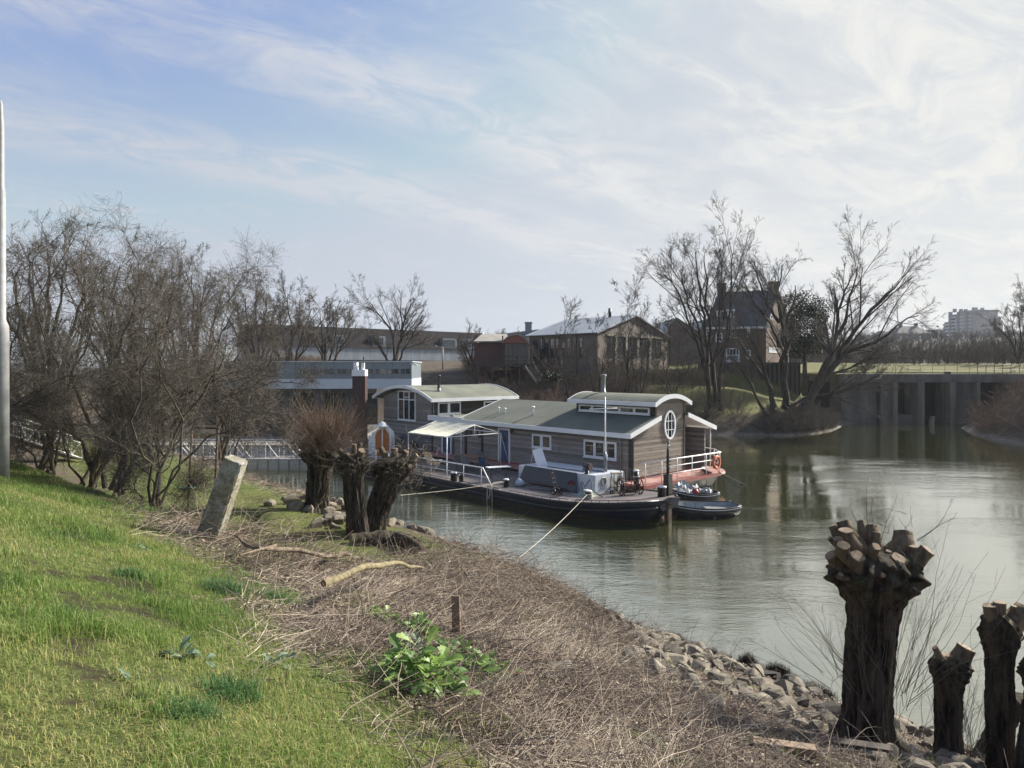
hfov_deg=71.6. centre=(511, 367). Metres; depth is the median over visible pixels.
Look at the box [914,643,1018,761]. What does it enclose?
willow sucker
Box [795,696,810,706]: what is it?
riprap stone
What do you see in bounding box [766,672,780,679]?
riprap stone
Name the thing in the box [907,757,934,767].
riprap stone
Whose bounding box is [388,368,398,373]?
window
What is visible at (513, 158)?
sky
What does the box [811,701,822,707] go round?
riprap stone
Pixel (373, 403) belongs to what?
window
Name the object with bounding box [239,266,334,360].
bare tree
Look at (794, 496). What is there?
water
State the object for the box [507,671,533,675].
wooden board
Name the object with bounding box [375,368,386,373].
window
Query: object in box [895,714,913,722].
riprap stone
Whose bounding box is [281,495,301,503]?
riprap stone
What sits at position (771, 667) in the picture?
reed tuft
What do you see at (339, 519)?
riprap stone
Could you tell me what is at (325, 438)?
pollard willow
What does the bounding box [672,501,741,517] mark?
rowing boat
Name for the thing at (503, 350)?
stilt house
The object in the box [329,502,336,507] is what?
riprap stone
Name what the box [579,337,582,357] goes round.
window
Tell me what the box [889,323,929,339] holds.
hill house
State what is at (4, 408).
lamp post
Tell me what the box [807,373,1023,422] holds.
culvert bridge
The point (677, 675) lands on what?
riprap stone
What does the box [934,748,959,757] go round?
riprap stone
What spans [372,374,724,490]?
houseboat
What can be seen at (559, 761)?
leaf litter
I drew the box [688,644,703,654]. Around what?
riprap stone
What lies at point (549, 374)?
laurel bush
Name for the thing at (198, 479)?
hawthorn tree
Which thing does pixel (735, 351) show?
window
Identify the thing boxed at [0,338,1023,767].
ground
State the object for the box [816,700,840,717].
riprap stone
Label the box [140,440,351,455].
mooring pontoon
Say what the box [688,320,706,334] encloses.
brick workshop
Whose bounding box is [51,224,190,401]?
bare tree
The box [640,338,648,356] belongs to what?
window
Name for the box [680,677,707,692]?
riprap stone
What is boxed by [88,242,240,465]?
hawthorn tree
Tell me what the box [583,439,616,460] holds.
window
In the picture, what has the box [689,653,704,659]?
riprap stone
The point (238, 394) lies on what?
window
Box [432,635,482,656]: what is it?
leafy plant
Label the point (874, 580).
pollard willow
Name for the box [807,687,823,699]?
riprap stone
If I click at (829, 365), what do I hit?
bare tree
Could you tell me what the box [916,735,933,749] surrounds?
riprap stone
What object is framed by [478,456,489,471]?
garden chair
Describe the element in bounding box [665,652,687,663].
riprap stone
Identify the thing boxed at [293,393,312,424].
window
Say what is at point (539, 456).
easel board
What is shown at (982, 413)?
bank scrub
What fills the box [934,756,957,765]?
riprap stone
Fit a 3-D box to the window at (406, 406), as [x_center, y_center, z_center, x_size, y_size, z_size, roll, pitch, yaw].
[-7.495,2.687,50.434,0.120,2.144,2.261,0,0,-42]
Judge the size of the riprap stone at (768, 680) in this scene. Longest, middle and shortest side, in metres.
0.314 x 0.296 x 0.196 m
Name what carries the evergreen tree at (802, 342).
on the ground at (452, 374)
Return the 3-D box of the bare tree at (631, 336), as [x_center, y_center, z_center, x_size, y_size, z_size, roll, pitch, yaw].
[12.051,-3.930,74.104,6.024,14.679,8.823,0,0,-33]
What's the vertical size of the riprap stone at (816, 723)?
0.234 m
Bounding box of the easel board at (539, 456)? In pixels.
[531,448,546,464]
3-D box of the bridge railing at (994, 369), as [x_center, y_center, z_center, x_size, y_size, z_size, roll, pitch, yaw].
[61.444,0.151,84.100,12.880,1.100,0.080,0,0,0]
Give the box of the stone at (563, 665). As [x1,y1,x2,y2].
[550,660,573,673]
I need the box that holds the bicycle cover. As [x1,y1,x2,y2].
[395,434,418,449]
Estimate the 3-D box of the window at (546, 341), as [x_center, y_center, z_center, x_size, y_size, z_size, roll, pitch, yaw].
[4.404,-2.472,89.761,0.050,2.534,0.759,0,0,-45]
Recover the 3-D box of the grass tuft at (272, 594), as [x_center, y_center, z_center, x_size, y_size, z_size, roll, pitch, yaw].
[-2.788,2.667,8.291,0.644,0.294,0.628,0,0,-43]
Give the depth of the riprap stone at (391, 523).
25.41 m
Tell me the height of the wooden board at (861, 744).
0.082 m
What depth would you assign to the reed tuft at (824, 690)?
13.98 m
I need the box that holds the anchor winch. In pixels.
[617,478,643,495]
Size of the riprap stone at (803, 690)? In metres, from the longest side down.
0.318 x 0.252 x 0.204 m
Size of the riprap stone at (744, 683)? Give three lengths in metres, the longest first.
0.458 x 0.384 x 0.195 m
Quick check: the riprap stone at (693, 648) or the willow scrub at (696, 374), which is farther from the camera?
the willow scrub at (696, 374)
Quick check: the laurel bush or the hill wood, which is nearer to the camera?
the laurel bush
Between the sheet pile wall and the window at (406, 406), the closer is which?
the window at (406, 406)
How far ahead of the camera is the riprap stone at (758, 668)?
14.49 m
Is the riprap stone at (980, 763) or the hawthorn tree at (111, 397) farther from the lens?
the hawthorn tree at (111, 397)
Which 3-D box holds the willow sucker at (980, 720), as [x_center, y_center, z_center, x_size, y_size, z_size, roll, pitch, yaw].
[7.258,5.091,10.441,1.675,1.825,1.873,0,0,26]
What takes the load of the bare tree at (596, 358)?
on the ground at (452, 374)
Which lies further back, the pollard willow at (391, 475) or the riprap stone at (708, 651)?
the pollard willow at (391, 475)
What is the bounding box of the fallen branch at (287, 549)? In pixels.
[234,535,380,562]
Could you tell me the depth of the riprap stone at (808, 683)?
14.05 m
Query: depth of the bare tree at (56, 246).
46.04 m
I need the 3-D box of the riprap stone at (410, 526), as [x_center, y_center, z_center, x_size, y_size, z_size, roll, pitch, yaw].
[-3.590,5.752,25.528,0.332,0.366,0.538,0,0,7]
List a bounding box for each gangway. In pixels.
[10,417,80,459]
[164,439,347,459]
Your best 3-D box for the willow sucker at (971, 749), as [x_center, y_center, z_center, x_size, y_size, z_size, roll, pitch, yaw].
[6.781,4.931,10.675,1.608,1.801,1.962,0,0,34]
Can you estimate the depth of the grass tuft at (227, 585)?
7.83 m
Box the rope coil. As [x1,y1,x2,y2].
[562,493,592,498]
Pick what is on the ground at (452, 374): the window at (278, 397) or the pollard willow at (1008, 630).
the pollard willow at (1008, 630)
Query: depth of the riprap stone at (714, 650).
15.63 m
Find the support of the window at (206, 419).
in the floating office
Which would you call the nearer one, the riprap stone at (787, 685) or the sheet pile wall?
the riprap stone at (787, 685)
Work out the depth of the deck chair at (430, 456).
40.53 m
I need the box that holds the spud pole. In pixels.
[663,441,671,523]
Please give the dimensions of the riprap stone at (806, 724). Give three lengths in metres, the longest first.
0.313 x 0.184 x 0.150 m
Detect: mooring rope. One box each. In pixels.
[405,482,502,494]
[517,494,587,559]
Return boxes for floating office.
[79,361,421,438]
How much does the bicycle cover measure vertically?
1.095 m
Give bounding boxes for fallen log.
[349,530,423,551]
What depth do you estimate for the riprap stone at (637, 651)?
12.15 m
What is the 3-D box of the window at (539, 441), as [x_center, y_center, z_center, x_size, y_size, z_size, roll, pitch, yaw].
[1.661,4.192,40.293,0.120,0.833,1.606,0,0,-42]
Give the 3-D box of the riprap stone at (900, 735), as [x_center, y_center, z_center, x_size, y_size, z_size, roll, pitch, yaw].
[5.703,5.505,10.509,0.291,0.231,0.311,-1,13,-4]
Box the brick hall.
[524,308,668,381]
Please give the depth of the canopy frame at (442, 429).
40.92 m
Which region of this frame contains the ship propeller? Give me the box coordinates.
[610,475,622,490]
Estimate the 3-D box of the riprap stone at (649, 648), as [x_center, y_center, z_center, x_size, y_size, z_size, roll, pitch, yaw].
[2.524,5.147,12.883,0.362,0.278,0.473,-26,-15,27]
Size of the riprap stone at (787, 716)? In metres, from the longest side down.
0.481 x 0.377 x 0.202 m
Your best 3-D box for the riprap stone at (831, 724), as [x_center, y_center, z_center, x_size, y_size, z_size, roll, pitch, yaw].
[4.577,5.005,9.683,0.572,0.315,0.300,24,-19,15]
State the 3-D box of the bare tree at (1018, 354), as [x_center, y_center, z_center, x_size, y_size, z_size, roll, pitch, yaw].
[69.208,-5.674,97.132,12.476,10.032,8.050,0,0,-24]
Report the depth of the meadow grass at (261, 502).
25.45 m
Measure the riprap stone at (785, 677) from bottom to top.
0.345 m
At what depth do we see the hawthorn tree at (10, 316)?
16.63 m
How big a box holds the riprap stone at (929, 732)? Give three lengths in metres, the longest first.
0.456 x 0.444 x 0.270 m
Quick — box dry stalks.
[371,515,796,678]
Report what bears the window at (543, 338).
in the brick hall
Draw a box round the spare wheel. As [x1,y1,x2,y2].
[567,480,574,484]
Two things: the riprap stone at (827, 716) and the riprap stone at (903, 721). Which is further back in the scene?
the riprap stone at (903, 721)
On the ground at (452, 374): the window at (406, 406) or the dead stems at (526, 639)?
the dead stems at (526, 639)
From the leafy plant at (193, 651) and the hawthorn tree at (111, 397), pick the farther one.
the hawthorn tree at (111, 397)
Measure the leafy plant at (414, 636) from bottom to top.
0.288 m
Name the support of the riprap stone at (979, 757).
on the ground at (452, 374)
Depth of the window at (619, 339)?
87.59 m
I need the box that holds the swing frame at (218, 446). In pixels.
[178,427,220,518]
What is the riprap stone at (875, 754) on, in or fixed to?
on the ground at (452, 374)
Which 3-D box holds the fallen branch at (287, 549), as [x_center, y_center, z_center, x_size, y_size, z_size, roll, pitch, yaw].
[-3.600,3.712,14.055,1.726,2.350,7.937,0,0,8]
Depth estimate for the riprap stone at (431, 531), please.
25.41 m
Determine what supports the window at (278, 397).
in the floating office
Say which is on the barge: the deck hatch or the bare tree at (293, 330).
the deck hatch
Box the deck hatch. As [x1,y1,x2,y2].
[574,479,601,496]
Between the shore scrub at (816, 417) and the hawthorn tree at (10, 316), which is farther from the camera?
the shore scrub at (816, 417)
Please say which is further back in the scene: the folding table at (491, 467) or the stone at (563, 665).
the folding table at (491, 467)
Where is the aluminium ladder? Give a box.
[527,485,555,490]
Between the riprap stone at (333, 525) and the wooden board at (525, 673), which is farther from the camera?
the riprap stone at (333, 525)
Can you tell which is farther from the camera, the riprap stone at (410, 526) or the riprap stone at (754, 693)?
the riprap stone at (410, 526)
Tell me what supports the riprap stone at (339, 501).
on the ground at (452, 374)
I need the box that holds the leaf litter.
[140,504,984,767]
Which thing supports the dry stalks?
on the ground at (452, 374)
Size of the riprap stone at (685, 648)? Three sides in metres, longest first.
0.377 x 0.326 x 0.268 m
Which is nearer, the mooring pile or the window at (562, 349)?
the mooring pile
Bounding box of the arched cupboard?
[368,427,394,456]
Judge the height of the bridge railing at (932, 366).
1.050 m
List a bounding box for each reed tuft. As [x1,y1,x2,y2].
[736,651,763,666]
[764,661,807,681]
[803,680,837,701]
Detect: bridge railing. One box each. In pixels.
[882,365,971,373]
[976,365,1023,373]
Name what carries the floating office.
on the water
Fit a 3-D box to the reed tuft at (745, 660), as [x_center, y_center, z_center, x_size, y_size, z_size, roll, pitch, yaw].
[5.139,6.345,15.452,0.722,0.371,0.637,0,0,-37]
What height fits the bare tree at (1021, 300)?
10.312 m
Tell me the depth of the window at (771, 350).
91.77 m
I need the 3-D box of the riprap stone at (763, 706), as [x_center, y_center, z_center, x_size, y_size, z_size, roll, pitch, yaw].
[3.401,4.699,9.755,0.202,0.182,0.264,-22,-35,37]
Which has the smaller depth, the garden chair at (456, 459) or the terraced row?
the garden chair at (456, 459)
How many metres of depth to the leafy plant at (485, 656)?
7.30 m
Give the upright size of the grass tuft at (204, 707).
0.303 m
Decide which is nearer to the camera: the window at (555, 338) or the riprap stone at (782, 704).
the riprap stone at (782, 704)
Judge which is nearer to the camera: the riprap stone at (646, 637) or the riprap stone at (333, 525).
the riprap stone at (646, 637)
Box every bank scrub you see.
[185,350,654,426]
[957,358,1023,434]
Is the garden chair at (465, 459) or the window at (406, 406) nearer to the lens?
the garden chair at (465, 459)
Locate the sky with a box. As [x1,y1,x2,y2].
[0,0,1023,367]
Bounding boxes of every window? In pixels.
[196,396,215,424]
[228,394,248,423]
[261,393,280,424]
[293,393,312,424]
[297,368,307,373]
[310,368,322,373]
[324,368,334,373]
[326,393,345,424]
[337,368,347,373]
[367,368,373,373]
[368,393,377,423]
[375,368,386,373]
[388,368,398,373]
[398,390,415,421]
[400,368,410,373]
[438,402,461,414]
[484,401,494,405]
[531,434,551,450]
[533,339,537,358]
[540,338,543,358]
[544,338,548,357]
[550,338,554,357]
[555,338,559,357]
[561,338,564,357]
[572,338,575,357]
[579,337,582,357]
[579,404,649,415]
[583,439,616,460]
[607,336,613,357]
[618,337,624,357]
[629,337,636,356]
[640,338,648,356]
[653,336,660,357]
[664,410,675,438]
[726,348,738,361]
[769,347,776,352]
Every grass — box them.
[0,459,491,767]
[31,458,509,567]
[96,499,936,767]
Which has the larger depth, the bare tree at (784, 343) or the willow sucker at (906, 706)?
the bare tree at (784, 343)
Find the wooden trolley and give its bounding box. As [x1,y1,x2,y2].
[610,472,622,493]
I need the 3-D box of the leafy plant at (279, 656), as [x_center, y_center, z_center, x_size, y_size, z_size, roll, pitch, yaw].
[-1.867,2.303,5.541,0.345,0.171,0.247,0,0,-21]
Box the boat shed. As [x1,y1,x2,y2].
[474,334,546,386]
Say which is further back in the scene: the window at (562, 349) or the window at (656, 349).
the window at (656, 349)
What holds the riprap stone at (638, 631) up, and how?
on the ground at (452, 374)
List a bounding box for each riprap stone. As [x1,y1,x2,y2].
[263,499,275,506]
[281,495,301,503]
[288,500,303,510]
[303,505,314,512]
[309,517,322,528]
[321,506,335,514]
[322,512,333,519]
[323,518,329,524]
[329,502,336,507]
[329,514,344,523]
[329,522,341,528]
[335,498,343,504]
[386,517,396,526]
[395,519,403,526]
[406,522,416,530]
[415,525,428,532]
[421,528,435,535]
[613,613,623,621]
[621,648,639,660]
[627,629,642,636]
[629,644,646,659]
[631,623,646,631]
[631,633,649,644]
[640,658,665,681]
[641,645,659,651]
[643,657,671,667]
[645,649,655,657]
[649,632,662,642]
[655,652,670,661]
[661,632,680,639]
[663,644,678,651]
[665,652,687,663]
[667,643,681,653]
[667,667,680,680]
[671,641,686,645]
[674,660,689,668]
[676,664,694,673]
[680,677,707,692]
[681,673,699,685]
[682,644,689,653]
[682,685,701,696]
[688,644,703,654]
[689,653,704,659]
[691,660,705,671]
[693,641,705,649]
[702,693,725,710]
[703,648,713,659]
[707,671,732,687]
[708,647,717,653]
[710,680,726,689]
[711,659,723,670]
[715,651,731,657]
[720,656,736,663]
[723,661,735,670]
[726,687,738,697]
[732,680,747,688]
[736,662,745,670]
[736,677,751,685]
[737,686,765,706]
[743,668,761,677]
[749,664,764,676]
[749,676,764,686]
[751,703,768,713]
[757,701,776,715]
[758,692,772,702]
[759,682,785,693]
[761,677,773,683]
[762,689,783,699]
[763,670,777,676]
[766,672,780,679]
[772,710,793,718]
[773,679,793,695]
[775,700,785,709]
[777,695,796,710]
[782,674,797,679]
[784,704,795,717]
[788,676,805,689]
[792,718,808,728]
[793,686,809,696]
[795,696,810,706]
[800,711,819,719]
[804,681,820,688]
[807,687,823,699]
[808,720,822,732]
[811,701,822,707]
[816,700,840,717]
[817,708,836,721]
[828,718,838,729]
[861,749,887,762]
[887,743,898,762]
[894,715,906,734]
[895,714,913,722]
[895,715,917,728]
[895,729,908,744]
[897,757,913,767]
[899,750,908,759]
[905,726,921,736]
[907,744,924,759]
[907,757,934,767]
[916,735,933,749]
[924,729,933,736]
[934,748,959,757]
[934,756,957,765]
[937,762,970,767]
[949,755,980,767]
[969,751,985,760]
[970,757,984,767]
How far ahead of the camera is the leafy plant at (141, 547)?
9.23 m
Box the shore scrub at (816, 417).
[752,396,843,433]
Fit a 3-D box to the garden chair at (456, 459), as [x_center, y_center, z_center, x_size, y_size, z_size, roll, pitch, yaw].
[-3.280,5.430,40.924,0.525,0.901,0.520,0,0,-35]
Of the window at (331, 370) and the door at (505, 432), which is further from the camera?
the window at (331, 370)
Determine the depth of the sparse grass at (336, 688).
5.75 m
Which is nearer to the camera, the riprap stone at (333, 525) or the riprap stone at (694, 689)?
the riprap stone at (694, 689)
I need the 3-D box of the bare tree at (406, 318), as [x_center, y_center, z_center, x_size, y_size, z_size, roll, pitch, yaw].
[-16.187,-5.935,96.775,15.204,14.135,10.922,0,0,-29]
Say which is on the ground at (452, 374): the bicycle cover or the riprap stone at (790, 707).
the riprap stone at (790, 707)
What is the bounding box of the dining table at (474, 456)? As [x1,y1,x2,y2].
[460,454,487,469]
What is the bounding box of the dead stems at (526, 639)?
[72,453,973,767]
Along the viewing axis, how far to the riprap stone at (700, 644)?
15.62 m
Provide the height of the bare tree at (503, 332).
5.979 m
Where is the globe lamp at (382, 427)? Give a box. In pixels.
[376,421,388,445]
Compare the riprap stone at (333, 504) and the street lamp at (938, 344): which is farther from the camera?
the street lamp at (938, 344)
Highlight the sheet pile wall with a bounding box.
[696,362,801,394]
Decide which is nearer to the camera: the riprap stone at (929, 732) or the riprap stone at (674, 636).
the riprap stone at (929, 732)
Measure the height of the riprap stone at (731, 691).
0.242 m
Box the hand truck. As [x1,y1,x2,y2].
[551,472,562,494]
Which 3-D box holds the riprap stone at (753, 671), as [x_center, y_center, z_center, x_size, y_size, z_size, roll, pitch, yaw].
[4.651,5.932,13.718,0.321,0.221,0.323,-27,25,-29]
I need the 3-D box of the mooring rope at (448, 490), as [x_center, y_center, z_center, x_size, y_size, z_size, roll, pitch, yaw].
[-2.315,5.278,31.320,0.016,0.720,8.647,0,0,28]
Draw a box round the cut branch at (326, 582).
[321,560,424,586]
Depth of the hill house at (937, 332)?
439.50 m
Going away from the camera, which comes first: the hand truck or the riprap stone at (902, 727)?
the riprap stone at (902, 727)
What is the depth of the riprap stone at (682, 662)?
11.74 m
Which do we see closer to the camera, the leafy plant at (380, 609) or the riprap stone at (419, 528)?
the leafy plant at (380, 609)
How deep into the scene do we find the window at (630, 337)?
89.58 m
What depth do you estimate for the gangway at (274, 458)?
46.38 m
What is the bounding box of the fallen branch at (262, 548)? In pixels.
[240,544,276,555]
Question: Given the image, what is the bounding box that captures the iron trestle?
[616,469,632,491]
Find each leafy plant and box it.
[117,668,141,679]
[134,542,150,550]
[156,636,215,666]
[253,652,295,669]
[361,605,400,623]
[369,626,481,699]
[392,631,436,655]
[397,611,441,640]
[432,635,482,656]
[458,649,521,683]
[639,732,671,750]
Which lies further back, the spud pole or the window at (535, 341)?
the window at (535, 341)
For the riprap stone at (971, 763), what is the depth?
9.98 m
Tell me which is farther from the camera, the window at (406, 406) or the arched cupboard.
the window at (406, 406)
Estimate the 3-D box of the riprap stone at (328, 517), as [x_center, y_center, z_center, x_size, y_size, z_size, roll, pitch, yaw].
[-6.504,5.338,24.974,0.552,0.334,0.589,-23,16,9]
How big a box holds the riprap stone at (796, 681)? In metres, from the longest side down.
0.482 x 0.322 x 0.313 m
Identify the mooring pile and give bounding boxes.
[352,356,367,449]
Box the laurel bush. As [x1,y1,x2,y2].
[539,370,563,382]
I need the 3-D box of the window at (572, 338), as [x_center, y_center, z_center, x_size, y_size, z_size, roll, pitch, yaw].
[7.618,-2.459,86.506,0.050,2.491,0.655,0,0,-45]
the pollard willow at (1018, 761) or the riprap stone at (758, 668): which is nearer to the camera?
the pollard willow at (1018, 761)
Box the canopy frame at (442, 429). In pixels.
[408,421,507,475]
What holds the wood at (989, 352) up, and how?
on the ground at (452, 374)
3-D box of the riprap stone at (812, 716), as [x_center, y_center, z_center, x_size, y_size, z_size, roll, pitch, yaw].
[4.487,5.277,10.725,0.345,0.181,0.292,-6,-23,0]
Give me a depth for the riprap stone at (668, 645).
14.07 m
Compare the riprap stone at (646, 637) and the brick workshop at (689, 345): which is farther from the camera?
the brick workshop at (689, 345)
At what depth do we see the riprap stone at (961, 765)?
8.65 m
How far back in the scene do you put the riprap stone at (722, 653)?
15.61 m
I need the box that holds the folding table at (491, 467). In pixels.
[486,465,510,481]
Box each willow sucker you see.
[804,642,991,748]
[902,642,1023,765]
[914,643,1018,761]
[964,665,1021,755]
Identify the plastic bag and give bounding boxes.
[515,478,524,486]
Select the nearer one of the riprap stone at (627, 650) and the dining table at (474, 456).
the riprap stone at (627, 650)
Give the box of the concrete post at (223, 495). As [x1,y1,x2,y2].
[196,455,247,539]
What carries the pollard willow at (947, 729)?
on the ground at (452, 374)
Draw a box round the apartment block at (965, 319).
[943,307,1002,338]
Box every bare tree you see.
[6,206,131,412]
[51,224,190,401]
[145,240,270,384]
[206,268,311,360]
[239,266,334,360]
[291,283,380,360]
[343,272,443,360]
[446,318,480,369]
[467,327,526,368]
[528,294,596,397]
[551,311,628,391]
[586,260,658,392]
[606,275,676,393]
[629,293,701,393]
[634,225,741,413]
[681,191,770,410]
[716,242,813,416]
[787,207,952,432]
[975,287,1023,362]
[1012,272,1023,313]
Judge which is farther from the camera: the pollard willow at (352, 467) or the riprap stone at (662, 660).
the pollard willow at (352, 467)
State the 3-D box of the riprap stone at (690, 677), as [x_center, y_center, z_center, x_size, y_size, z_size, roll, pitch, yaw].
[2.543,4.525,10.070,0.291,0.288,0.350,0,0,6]
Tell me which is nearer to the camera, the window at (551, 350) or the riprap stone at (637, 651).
the riprap stone at (637, 651)
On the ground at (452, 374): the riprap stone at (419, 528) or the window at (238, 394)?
the riprap stone at (419, 528)
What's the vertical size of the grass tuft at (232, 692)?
0.374 m
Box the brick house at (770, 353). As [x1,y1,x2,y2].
[706,281,788,361]
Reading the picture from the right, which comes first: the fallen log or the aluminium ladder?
the aluminium ladder
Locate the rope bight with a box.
[486,481,504,501]
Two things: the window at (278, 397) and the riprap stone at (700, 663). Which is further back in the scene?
the window at (278, 397)
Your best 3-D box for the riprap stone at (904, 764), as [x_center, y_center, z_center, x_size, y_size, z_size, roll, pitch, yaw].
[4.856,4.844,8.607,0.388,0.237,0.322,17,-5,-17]
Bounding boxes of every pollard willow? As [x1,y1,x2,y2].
[240,389,387,512]
[320,437,387,538]
[366,430,448,531]
[726,477,1023,754]
[927,642,975,754]
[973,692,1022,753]
[976,600,1023,767]
[1012,657,1023,767]
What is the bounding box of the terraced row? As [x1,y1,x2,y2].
[235,324,483,360]
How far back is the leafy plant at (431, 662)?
5.98 m
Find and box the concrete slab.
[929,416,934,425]
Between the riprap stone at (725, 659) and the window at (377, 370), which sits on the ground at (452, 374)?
the riprap stone at (725, 659)
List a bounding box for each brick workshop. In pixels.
[655,318,705,363]
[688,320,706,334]
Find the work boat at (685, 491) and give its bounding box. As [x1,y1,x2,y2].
[672,480,719,500]
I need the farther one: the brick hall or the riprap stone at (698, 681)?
the brick hall
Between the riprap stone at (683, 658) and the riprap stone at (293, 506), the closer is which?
the riprap stone at (683, 658)
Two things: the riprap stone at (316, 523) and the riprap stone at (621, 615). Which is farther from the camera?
the riprap stone at (316, 523)
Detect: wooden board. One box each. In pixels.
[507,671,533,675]
[752,736,816,759]
[774,728,892,752]
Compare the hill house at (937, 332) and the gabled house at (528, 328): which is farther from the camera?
the hill house at (937, 332)
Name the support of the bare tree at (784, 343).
on the ground at (452, 374)
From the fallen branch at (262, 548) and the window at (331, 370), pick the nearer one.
the fallen branch at (262, 548)
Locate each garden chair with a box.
[449,455,460,469]
[459,456,469,471]
[476,451,487,466]
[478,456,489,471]
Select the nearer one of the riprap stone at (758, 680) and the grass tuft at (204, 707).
the grass tuft at (204, 707)
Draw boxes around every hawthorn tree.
[6,203,121,475]
[6,230,127,467]
[9,190,234,488]
[20,226,309,496]
[37,242,322,517]
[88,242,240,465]
[157,225,334,468]
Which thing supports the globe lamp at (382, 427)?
on the barge
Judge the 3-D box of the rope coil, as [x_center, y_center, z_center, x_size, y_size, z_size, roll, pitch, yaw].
[2.979,5.716,32.208,0.632,0.305,2.066,0,0,-27]
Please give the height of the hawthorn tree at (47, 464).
7.352 m
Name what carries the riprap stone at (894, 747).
on the ground at (452, 374)
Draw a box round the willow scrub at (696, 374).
[579,345,762,428]
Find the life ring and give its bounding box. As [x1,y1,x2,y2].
[712,455,720,469]
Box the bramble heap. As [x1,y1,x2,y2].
[86,453,1007,767]
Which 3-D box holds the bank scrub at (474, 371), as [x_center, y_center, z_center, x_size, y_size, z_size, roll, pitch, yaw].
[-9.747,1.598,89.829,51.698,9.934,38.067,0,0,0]
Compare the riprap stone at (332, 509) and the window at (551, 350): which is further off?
the window at (551, 350)
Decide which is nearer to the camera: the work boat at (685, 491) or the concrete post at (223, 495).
the concrete post at (223, 495)
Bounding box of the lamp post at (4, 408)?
[0,100,9,477]
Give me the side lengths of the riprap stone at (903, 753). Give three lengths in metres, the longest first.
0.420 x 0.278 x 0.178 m
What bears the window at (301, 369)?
in the floating office
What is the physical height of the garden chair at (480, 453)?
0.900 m
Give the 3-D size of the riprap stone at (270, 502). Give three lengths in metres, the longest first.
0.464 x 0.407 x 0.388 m
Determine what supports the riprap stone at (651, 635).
on the ground at (452, 374)
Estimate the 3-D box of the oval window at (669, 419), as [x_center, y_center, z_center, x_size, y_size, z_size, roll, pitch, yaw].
[8.352,3.004,37.560,1.020,1.540,0.070,0,0,-42]
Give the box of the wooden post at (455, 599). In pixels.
[451,595,460,632]
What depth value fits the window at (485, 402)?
51.39 m
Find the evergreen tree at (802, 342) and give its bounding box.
[778,290,832,395]
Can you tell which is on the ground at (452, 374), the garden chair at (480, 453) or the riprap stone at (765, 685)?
the riprap stone at (765, 685)
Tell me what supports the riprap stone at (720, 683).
on the ground at (452, 374)
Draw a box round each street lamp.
[434,345,443,369]
[936,326,938,364]
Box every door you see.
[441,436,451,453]
[498,427,510,462]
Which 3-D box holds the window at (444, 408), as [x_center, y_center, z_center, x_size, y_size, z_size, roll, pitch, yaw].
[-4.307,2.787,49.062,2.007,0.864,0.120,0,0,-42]
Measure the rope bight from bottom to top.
1.310 m
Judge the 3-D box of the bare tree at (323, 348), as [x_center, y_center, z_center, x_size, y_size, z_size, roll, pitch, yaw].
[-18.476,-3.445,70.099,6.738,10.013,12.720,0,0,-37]
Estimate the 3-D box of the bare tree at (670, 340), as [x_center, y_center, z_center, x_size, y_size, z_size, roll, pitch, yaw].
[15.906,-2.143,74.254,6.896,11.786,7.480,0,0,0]
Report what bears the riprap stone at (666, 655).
on the ground at (452, 374)
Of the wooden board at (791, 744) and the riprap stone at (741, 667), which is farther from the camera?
the riprap stone at (741, 667)
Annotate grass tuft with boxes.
[105,563,155,580]
[128,685,235,730]
[190,666,300,709]
[194,574,254,596]
[247,585,303,605]
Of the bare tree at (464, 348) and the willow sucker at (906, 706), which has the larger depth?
the bare tree at (464, 348)
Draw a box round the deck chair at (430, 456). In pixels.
[423,452,448,471]
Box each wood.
[789,332,1023,366]
[790,328,1020,352]
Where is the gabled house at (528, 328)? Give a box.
[506,322,538,343]
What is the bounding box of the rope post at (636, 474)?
[633,469,639,484]
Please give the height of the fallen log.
0.627 m
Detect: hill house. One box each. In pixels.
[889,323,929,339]
[926,330,943,338]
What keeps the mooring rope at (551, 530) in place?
attached to the barge
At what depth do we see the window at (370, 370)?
57.37 m
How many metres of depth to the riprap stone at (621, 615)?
17.55 m
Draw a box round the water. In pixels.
[152,418,1023,747]
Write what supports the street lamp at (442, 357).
on the ground at (452, 374)
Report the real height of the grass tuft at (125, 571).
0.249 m
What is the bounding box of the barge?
[334,397,680,521]
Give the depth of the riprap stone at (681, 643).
15.35 m
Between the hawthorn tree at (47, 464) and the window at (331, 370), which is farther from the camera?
the window at (331, 370)
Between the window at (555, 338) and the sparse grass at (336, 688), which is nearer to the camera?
the sparse grass at (336, 688)
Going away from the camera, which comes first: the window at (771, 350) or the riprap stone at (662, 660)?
the riprap stone at (662, 660)
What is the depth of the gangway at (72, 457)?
37.20 m
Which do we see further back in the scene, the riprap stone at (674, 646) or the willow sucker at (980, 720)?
the riprap stone at (674, 646)
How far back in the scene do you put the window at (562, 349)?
87.91 m
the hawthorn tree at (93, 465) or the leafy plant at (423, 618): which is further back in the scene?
the hawthorn tree at (93, 465)

